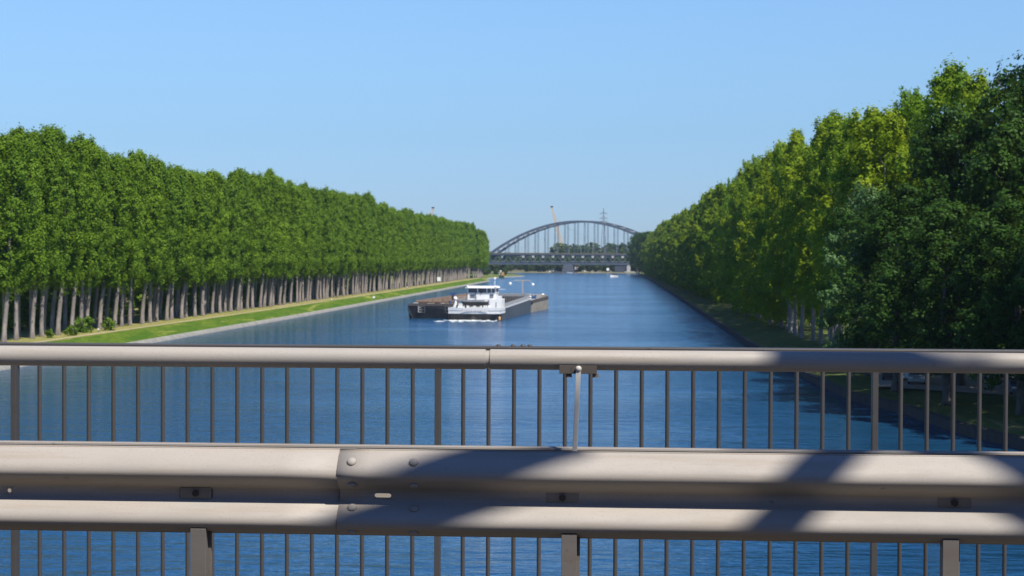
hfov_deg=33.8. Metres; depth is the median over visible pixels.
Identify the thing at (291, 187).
poplar tree
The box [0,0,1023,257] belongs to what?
sky
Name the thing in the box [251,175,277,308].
poplar tree
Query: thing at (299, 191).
poplar tree
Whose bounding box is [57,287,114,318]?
understory tree
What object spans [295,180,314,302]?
poplar tree
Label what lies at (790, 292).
ragged poplar
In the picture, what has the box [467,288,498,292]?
window frame
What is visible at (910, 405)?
quay coping
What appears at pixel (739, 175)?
ragged poplar
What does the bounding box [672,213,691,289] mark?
olive poplar
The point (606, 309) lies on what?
water
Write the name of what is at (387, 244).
poplar tree
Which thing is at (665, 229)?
olive poplar
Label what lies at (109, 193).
poplar tree
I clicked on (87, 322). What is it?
bush
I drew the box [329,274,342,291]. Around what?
understory tree
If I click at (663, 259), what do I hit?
olive poplar
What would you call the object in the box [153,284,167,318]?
poplar tree
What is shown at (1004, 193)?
broadleaf tree
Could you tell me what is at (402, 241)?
poplar tree
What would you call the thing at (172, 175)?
poplar tree
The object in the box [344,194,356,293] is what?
poplar tree
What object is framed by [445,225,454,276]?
poplar tree
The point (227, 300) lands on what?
poplar tree
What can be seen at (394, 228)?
poplar tree
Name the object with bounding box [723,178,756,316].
ragged poplar
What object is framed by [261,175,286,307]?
poplar tree
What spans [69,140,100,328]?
poplar tree
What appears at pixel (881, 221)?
broadleaf tree
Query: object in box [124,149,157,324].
poplar tree
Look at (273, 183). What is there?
poplar tree
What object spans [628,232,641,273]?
broadleaf tree
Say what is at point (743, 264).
ragged poplar
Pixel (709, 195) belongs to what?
olive poplar
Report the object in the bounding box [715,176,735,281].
ragged poplar
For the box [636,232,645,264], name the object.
broadleaf tree
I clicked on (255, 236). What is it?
poplar tree
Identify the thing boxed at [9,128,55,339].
poplar tree
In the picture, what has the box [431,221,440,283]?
poplar tree
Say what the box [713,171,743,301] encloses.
ragged poplar
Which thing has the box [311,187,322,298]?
poplar tree
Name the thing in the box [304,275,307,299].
poplar tree
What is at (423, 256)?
poplar tree
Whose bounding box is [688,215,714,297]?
olive poplar
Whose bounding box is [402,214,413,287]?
poplar tree
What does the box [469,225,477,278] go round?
poplar tree
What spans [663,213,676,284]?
olive poplar
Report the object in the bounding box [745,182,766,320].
ragged poplar
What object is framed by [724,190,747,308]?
ragged poplar
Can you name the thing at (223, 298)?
understory tree
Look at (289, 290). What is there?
poplar tree
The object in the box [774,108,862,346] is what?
ragged poplar
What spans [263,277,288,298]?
understory tree
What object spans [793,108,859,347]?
ragged poplar
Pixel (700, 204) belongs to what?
olive poplar
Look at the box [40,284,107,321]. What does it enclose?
understory tree
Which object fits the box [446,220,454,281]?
poplar tree
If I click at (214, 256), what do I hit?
poplar tree
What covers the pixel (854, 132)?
ragged poplar
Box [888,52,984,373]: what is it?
ragged poplar
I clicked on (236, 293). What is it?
poplar tree
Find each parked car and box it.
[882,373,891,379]
[908,373,924,383]
[1008,377,1015,393]
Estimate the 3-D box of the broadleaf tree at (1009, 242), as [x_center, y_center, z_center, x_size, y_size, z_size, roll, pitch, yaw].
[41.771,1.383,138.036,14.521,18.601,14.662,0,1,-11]
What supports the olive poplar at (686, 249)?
on the lawn at (764, 335)
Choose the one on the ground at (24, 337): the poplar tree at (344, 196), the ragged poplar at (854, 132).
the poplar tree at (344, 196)
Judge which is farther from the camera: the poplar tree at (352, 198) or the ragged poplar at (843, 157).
the poplar tree at (352, 198)
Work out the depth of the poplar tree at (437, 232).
786.64 m
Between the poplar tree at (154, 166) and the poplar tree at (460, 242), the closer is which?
the poplar tree at (154, 166)
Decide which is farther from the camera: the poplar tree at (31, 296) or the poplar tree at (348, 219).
the poplar tree at (348, 219)
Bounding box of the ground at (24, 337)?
[0,277,478,341]
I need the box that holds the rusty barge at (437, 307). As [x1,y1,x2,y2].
[408,292,466,318]
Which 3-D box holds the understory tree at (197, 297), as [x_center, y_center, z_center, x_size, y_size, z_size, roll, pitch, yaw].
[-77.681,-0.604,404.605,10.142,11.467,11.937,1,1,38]
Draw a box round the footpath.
[38,278,477,341]
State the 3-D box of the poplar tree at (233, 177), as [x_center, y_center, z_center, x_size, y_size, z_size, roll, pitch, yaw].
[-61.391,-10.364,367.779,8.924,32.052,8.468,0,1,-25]
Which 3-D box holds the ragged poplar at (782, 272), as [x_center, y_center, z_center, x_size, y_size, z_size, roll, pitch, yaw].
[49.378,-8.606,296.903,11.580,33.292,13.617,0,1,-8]
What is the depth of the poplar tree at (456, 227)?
878.18 m
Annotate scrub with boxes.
[419,267,507,274]
[470,264,641,271]
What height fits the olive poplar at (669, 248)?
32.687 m
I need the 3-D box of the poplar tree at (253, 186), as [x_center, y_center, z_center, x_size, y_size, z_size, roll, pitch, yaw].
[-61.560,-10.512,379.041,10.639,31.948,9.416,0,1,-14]
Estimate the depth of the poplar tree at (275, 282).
436.42 m
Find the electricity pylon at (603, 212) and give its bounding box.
[599,208,607,260]
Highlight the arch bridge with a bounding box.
[488,220,638,272]
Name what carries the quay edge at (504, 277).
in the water
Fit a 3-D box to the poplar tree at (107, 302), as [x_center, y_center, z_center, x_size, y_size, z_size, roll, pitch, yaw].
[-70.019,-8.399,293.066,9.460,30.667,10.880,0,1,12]
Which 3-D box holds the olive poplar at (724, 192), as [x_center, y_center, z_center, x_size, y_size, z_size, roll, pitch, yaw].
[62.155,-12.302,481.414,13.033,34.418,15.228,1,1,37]
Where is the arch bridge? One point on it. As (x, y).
(618, 267)
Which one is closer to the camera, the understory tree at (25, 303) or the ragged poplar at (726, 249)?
the understory tree at (25, 303)
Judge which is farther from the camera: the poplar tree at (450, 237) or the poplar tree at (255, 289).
the poplar tree at (450, 237)
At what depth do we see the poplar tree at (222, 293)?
376.18 m
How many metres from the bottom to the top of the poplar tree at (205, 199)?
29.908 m
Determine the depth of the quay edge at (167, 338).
356.02 m
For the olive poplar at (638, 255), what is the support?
on the lawn at (764, 335)
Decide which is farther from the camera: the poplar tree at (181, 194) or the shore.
the shore
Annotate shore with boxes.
[467,268,641,272]
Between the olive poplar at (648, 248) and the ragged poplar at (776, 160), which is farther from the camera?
the olive poplar at (648, 248)
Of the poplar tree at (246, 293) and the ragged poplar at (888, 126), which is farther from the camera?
the poplar tree at (246, 293)
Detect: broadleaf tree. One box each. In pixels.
[625,234,637,273]
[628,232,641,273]
[631,232,644,273]
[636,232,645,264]
[639,231,651,262]
[815,180,914,375]
[821,181,967,391]
[853,198,1023,405]
[858,99,1023,385]
[915,193,1023,414]
[929,113,1023,346]
[952,50,1023,314]
[983,154,1023,279]
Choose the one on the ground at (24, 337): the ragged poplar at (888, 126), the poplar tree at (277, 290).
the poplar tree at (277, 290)
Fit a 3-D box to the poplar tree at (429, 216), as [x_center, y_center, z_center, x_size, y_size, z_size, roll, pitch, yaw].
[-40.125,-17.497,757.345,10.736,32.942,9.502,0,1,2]
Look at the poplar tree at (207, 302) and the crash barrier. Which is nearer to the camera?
the crash barrier
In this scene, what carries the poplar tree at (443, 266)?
on the ground at (24, 337)
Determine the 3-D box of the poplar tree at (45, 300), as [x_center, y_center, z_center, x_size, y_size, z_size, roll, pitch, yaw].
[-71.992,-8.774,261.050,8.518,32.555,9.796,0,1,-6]
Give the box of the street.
[878,373,1015,395]
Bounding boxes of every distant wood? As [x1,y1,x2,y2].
[467,252,630,270]
[549,242,631,267]
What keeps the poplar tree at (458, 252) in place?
on the ground at (24, 337)
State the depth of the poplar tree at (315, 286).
497.76 m
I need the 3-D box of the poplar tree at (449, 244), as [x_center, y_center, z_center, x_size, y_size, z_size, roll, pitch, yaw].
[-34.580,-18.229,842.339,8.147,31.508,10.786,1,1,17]
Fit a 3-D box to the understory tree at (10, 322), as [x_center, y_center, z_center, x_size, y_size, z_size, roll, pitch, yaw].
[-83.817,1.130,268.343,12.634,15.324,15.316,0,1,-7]
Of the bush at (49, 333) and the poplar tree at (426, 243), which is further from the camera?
the poplar tree at (426, 243)
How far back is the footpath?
325.29 m
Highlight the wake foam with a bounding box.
[449,320,497,321]
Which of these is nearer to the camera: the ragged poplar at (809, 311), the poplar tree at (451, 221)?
the ragged poplar at (809, 311)
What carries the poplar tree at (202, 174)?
on the ground at (24, 337)
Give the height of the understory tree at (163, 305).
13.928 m
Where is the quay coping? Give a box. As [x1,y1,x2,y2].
[642,274,1023,438]
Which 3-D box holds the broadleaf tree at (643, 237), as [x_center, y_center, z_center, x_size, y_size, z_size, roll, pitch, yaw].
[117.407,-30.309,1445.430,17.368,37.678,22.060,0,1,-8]
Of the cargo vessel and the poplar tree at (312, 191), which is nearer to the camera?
the cargo vessel
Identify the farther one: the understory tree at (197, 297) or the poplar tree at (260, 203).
the understory tree at (197, 297)
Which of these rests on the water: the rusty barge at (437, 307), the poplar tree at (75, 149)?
the rusty barge at (437, 307)
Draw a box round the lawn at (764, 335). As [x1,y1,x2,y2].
[640,272,1023,435]
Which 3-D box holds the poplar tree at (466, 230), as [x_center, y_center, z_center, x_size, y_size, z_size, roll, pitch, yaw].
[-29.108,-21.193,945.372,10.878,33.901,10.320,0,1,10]
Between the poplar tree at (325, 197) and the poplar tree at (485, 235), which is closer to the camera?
the poplar tree at (325, 197)
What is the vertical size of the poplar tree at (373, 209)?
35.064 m
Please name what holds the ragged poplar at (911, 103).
on the lawn at (764, 335)
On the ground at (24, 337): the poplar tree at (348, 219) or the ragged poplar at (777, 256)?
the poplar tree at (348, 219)
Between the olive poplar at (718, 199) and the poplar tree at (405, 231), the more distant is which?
the poplar tree at (405, 231)
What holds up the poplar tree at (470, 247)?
on the ground at (24, 337)
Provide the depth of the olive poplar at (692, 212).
661.22 m
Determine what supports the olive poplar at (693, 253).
on the lawn at (764, 335)
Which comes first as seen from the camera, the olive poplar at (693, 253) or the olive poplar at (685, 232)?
the olive poplar at (693, 253)
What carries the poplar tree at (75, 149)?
on the ground at (24, 337)
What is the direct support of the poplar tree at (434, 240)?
on the ground at (24, 337)
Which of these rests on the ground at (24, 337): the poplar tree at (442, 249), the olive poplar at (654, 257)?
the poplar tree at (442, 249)
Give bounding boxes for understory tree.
[0,285,25,332]
[1,288,37,329]
[13,286,58,327]
[21,287,98,324]
[27,290,71,324]
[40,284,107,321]
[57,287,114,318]
[76,286,125,318]
[79,289,135,317]
[86,283,146,315]
[105,286,155,314]
[127,286,166,313]
[136,284,190,311]
[163,280,215,309]
[187,282,198,296]
[188,285,211,307]
[209,280,235,305]
[243,275,267,300]
[244,277,263,299]
[258,278,283,298]
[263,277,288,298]
[282,276,295,296]
[293,275,305,295]
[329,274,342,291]
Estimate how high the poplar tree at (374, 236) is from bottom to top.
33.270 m
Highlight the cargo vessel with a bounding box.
[448,278,530,320]
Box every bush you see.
[45,328,53,337]
[63,324,78,335]
[74,316,94,332]
[100,317,116,330]
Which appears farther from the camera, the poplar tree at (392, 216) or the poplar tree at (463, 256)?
the poplar tree at (463, 256)
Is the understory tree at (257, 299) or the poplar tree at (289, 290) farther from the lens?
the understory tree at (257, 299)
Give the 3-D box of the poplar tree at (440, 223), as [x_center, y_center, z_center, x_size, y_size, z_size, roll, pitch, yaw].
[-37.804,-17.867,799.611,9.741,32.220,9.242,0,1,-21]
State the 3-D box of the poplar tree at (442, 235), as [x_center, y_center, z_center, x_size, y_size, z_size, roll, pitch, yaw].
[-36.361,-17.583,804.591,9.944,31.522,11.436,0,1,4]
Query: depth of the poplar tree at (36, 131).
250.22 m
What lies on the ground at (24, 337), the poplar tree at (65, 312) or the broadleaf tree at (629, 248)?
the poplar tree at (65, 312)
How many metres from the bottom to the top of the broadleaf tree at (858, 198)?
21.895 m
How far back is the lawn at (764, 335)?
180.71 m
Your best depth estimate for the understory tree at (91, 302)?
302.47 m
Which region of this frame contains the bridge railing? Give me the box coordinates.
[0,342,1023,575]
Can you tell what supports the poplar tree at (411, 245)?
on the ground at (24, 337)
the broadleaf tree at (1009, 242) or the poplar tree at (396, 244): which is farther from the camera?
the poplar tree at (396, 244)
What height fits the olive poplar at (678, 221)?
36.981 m
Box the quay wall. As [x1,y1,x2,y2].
[639,274,1023,449]
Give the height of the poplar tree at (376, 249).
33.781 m
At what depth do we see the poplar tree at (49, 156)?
246.48 m
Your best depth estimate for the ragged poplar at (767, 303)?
303.51 m
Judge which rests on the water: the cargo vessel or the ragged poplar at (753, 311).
the cargo vessel
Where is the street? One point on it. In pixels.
(935, 382)
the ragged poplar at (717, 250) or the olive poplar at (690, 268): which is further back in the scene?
the olive poplar at (690, 268)
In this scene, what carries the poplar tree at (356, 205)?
on the ground at (24, 337)
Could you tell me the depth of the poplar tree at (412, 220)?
688.62 m
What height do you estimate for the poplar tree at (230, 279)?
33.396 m
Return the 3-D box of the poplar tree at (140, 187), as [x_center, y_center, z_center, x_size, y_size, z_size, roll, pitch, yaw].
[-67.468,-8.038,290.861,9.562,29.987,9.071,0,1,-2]
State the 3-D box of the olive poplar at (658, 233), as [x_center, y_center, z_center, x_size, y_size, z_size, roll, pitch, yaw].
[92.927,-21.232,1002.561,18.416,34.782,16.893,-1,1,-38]
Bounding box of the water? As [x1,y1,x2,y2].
[0,273,1023,575]
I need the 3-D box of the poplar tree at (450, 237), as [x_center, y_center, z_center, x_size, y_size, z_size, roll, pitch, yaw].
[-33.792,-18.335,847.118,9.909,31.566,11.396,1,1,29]
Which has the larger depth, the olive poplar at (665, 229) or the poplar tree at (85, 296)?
the olive poplar at (665, 229)
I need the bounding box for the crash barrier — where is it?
[0,346,1023,575]
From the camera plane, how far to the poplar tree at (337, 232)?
488.83 m
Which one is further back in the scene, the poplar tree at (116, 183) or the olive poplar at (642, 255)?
the olive poplar at (642, 255)
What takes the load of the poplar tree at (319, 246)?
on the ground at (24, 337)
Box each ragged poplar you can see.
[695,202,731,306]
[695,207,728,305]
[710,195,733,307]
[712,173,737,301]
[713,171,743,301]
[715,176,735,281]
[715,194,738,310]
[718,188,740,308]
[719,195,757,315]
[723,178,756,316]
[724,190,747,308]
[725,158,757,315]
[726,183,770,323]
[732,154,771,318]
[733,139,800,327]
[733,164,809,328]
[744,146,773,322]
[745,139,797,332]
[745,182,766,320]
[754,144,811,337]
[755,177,804,328]
[758,194,783,325]
[761,128,808,334]
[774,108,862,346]
[775,144,828,343]
[779,141,827,330]
[782,164,829,340]
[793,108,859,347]
[802,130,846,347]
[804,104,933,316]
[809,137,891,320]
[811,112,862,345]
[824,105,939,341]
[863,85,942,297]
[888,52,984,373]
[933,67,1002,334]
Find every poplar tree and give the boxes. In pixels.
[0,122,42,322]
[0,128,41,341]
[0,130,31,291]
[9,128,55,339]
[18,126,53,336]
[24,147,65,335]
[26,123,66,338]
[29,123,76,336]
[44,127,69,333]
[48,130,93,334]
[49,281,58,332]
[50,142,95,330]
[65,134,102,324]
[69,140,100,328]
[69,146,111,331]
[83,238,99,317]
[85,145,115,329]
[92,152,136,328]
[92,154,114,326]
[101,153,146,327]
[105,152,126,325]
[112,286,120,320]
[116,156,148,326]
[123,196,153,322]
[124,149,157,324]
[132,179,145,321]
[134,154,170,323]
[136,158,181,322]
[152,254,175,319]
[153,162,178,321]
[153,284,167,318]
[165,164,192,320]
[165,169,198,319]
[174,281,181,316]
[176,170,214,317]
[177,168,207,318]
[177,281,182,315]
[191,170,204,314]
[191,177,220,316]
[198,168,230,315]
[199,276,211,313]
[204,171,226,314]
[206,176,227,312]
[209,180,231,313]
[212,180,227,311]
[217,183,247,312]
[221,173,231,310]
[223,167,250,311]
[226,276,237,310]
[228,168,239,299]
[229,167,253,311]
[234,171,261,310]
[234,174,249,308]
[236,180,261,309]
[244,274,257,307]
[245,171,267,308]
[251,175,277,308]
[254,275,259,305]
[255,168,283,307]
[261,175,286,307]
[266,176,277,304]
[268,176,290,306]
[272,192,293,305]
[274,277,276,303]
[276,278,278,302]
[278,179,301,305]
[279,187,303,303]
[280,190,303,304]
[288,276,295,301]
[289,184,307,303]
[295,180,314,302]
[295,193,320,301]
[295,275,307,300]
[301,186,320,301]
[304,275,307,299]
[306,188,323,300]
[309,202,323,300]
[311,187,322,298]
[313,272,317,298]
[315,186,333,299]
[315,191,338,299]
[322,188,342,298]
[325,191,342,298]
[326,204,346,297]
[331,192,345,297]
[333,273,335,295]
[336,192,352,293]
[336,200,352,296]
[339,272,342,294]
[342,193,361,295]
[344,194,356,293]
[346,199,359,295]
[350,192,360,293]
[350,196,368,294]
[354,200,370,294]
[356,200,372,293]
[358,190,374,293]
[361,193,376,293]
[364,201,378,292]
[366,199,378,292]
[368,205,382,292]
[372,203,387,291]
[375,204,391,291]
[377,201,390,291]
[378,209,392,283]
[380,208,393,290]
[382,209,397,290]
[385,208,397,289]
[385,212,398,289]
[389,210,404,289]
[392,212,407,288]
[394,212,407,288]
[395,216,407,288]
[398,208,410,288]
[399,207,414,287]
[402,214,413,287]
[404,208,415,287]
[407,214,419,286]
[409,213,422,286]
[411,211,421,286]
[413,214,423,268]
[414,217,424,285]
[416,220,426,285]
[417,218,431,285]
[420,214,430,284]
[421,217,432,284]
[423,213,434,278]
[425,217,436,282]
[425,218,439,284]
[427,216,437,283]
[428,219,437,283]
[430,214,439,283]
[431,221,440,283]
[432,219,442,283]
[433,218,444,282]
[434,217,445,282]
[436,216,447,282]
[438,222,447,282]
[439,222,448,282]
[440,230,449,282]
[441,221,451,281]
[443,220,452,281]
[445,223,456,281]
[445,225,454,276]
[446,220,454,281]
[447,222,457,281]
[449,221,459,280]
[450,222,461,280]
[451,222,460,280]
[452,228,461,279]
[453,224,463,280]
[455,221,463,280]
[456,222,465,279]
[457,226,467,279]
[459,221,468,279]
[461,228,470,279]
[462,222,471,279]
[463,228,473,278]
[464,222,473,278]
[467,222,475,278]
[468,229,476,278]
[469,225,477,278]
[472,229,482,277]
[474,229,485,277]
[477,230,485,277]
[478,232,486,277]
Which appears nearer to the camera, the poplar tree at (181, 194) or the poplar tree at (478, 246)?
the poplar tree at (181, 194)
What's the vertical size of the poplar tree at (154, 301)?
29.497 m
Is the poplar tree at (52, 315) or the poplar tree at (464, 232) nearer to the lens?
the poplar tree at (52, 315)
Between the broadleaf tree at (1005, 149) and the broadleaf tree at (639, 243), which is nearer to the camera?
the broadleaf tree at (1005, 149)
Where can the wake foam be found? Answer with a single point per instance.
(471, 320)
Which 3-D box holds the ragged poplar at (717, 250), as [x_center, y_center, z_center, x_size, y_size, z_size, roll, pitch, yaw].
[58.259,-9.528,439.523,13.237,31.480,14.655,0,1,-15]
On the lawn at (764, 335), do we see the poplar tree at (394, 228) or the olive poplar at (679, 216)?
the olive poplar at (679, 216)
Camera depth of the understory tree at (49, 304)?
284.19 m
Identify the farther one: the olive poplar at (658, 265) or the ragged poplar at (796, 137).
the olive poplar at (658, 265)
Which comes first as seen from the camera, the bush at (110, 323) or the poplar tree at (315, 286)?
the bush at (110, 323)
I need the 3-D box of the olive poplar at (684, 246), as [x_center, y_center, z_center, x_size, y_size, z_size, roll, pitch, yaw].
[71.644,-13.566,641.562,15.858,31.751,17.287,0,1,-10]
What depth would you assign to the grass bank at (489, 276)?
1231.42 m
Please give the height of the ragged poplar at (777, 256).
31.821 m
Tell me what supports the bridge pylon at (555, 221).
on the shore
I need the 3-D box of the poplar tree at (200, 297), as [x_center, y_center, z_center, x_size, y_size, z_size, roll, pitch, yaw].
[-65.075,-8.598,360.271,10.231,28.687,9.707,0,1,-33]
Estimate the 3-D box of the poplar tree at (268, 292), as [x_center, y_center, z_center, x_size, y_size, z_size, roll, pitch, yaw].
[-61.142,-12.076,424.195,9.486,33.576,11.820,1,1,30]
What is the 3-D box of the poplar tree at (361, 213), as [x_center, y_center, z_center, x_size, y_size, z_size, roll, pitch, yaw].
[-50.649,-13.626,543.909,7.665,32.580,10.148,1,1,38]
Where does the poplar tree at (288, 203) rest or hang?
on the ground at (24, 337)
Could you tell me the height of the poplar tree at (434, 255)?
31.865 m
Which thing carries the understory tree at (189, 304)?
on the ground at (24, 337)
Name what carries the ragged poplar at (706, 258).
on the lawn at (764, 335)
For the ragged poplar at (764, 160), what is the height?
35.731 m
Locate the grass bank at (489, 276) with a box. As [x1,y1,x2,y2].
[392,273,523,278]
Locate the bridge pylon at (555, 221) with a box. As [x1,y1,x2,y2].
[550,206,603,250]
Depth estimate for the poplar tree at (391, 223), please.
610.61 m
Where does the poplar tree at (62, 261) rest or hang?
on the ground at (24, 337)
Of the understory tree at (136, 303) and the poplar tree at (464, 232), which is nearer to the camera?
the understory tree at (136, 303)
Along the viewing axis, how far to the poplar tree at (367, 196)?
560.63 m
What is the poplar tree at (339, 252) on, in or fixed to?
on the ground at (24, 337)
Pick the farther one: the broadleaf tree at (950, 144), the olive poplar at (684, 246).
the olive poplar at (684, 246)
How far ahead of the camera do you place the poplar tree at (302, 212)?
438.71 m
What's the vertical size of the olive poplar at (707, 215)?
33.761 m
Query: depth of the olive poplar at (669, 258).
775.80 m
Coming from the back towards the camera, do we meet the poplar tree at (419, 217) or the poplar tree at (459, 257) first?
the poplar tree at (459, 257)
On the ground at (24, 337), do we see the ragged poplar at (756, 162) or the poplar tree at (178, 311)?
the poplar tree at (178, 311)
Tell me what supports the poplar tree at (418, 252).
on the ground at (24, 337)
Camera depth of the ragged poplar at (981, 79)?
195.47 m
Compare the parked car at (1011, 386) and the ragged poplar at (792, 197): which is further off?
the ragged poplar at (792, 197)
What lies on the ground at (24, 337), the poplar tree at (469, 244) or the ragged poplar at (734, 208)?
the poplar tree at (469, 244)
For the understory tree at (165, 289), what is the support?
on the ground at (24, 337)
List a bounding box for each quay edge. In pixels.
[0,280,488,370]
[487,276,523,279]
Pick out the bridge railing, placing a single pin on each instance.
(15, 436)
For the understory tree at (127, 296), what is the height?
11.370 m
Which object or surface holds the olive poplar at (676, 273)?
on the lawn at (764, 335)
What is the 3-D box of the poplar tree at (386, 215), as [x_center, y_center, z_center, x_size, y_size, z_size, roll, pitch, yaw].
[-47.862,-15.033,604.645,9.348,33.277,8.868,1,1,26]
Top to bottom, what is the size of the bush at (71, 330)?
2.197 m
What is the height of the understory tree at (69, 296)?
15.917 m
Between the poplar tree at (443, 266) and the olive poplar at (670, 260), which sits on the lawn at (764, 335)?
the olive poplar at (670, 260)
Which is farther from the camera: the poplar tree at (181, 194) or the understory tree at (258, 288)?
the understory tree at (258, 288)
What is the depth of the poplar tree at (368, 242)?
555.77 m
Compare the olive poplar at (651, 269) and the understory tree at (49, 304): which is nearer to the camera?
the understory tree at (49, 304)
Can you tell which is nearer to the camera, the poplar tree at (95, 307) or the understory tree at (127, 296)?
the poplar tree at (95, 307)
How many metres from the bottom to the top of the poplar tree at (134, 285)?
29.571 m
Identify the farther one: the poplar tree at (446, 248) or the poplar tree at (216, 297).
the poplar tree at (446, 248)
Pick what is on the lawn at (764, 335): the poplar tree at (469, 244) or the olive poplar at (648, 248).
the olive poplar at (648, 248)
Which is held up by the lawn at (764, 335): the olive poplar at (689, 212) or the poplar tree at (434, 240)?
the olive poplar at (689, 212)
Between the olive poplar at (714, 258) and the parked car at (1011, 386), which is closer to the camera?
the parked car at (1011, 386)
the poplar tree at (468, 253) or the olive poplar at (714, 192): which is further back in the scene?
the poplar tree at (468, 253)
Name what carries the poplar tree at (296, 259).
on the ground at (24, 337)
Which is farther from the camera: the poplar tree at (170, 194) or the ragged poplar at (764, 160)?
the ragged poplar at (764, 160)
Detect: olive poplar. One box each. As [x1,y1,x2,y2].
[637,234,647,271]
[641,231,652,274]
[645,228,655,275]
[648,225,660,273]
[649,224,658,277]
[650,236,654,277]
[652,221,664,269]
[652,241,658,278]
[653,226,663,277]
[655,219,670,276]
[655,220,669,279]
[656,220,670,282]
[656,222,673,283]
[659,213,675,273]
[662,219,675,275]
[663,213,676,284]
[663,233,676,285]
[663,234,677,285]
[665,212,681,275]
[667,214,687,286]
[667,222,680,286]
[668,207,687,284]
[669,214,685,284]
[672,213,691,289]
[673,217,685,289]
[674,215,687,276]
[677,201,694,276]
[677,227,692,290]
[678,220,689,291]
[679,204,695,291]
[679,214,693,288]
[681,220,699,286]
[682,200,700,294]
[682,211,695,289]
[684,191,708,293]
[686,192,704,295]
[688,192,708,296]
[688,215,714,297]
[689,222,697,291]
[691,198,714,299]
[691,210,708,298]
[693,181,722,295]
[694,186,715,297]
[696,182,726,296]
[697,196,718,300]
[700,196,730,304]
[706,185,727,303]
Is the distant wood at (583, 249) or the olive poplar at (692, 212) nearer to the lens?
the olive poplar at (692, 212)
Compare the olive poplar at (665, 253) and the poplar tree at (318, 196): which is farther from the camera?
the olive poplar at (665, 253)
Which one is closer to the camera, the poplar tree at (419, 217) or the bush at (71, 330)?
the bush at (71, 330)
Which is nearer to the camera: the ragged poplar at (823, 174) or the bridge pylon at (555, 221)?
the ragged poplar at (823, 174)
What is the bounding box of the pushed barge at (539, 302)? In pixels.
[498,280,548,311]
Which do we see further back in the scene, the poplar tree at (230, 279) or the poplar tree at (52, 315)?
the poplar tree at (230, 279)
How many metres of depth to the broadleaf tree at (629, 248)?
1545.95 m
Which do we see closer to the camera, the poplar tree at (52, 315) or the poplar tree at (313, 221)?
the poplar tree at (52, 315)
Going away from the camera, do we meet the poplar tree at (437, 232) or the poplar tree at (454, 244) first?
the poplar tree at (437, 232)
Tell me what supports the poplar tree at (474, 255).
on the ground at (24, 337)
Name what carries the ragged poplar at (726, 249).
on the lawn at (764, 335)
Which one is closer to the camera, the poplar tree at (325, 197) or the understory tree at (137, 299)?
the understory tree at (137, 299)
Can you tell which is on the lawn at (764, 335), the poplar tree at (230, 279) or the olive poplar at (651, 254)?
the olive poplar at (651, 254)
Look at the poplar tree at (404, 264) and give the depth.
658.79 m
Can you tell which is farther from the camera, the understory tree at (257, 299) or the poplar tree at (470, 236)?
the poplar tree at (470, 236)
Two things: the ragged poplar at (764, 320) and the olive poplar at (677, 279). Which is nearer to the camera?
the ragged poplar at (764, 320)
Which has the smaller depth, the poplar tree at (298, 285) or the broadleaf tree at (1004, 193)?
the broadleaf tree at (1004, 193)
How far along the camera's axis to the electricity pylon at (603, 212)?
1955.69 m
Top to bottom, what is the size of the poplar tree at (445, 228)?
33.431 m
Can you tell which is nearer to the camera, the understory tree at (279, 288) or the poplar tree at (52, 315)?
the poplar tree at (52, 315)
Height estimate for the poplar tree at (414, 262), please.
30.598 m
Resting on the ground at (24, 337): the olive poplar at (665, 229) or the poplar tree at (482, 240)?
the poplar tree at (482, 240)
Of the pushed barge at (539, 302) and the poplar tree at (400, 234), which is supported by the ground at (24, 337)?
the poplar tree at (400, 234)
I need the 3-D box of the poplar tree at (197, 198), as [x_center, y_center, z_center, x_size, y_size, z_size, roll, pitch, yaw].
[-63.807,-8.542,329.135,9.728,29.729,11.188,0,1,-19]
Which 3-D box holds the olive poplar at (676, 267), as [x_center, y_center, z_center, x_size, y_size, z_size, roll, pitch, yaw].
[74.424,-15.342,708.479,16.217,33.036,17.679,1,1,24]
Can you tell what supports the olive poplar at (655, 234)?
on the lawn at (764, 335)
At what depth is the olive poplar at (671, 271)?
746.67 m
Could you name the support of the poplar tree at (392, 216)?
on the ground at (24, 337)
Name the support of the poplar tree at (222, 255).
on the ground at (24, 337)
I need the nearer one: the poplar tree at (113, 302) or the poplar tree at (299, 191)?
the poplar tree at (113, 302)
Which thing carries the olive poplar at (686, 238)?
on the lawn at (764, 335)
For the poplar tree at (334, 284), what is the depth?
528.15 m
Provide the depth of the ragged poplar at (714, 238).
459.96 m
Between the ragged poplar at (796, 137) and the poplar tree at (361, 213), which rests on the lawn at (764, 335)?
the ragged poplar at (796, 137)
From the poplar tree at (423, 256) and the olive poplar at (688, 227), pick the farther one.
the poplar tree at (423, 256)
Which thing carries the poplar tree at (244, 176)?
on the ground at (24, 337)
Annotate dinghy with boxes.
[461,300,488,307]
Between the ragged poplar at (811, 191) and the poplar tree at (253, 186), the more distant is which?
the poplar tree at (253, 186)
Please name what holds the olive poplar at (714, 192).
on the lawn at (764, 335)
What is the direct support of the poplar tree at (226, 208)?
on the ground at (24, 337)
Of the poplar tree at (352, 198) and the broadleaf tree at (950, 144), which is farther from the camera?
the poplar tree at (352, 198)
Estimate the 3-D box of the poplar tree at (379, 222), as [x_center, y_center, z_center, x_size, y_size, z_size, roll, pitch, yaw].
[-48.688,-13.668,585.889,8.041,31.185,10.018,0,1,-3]

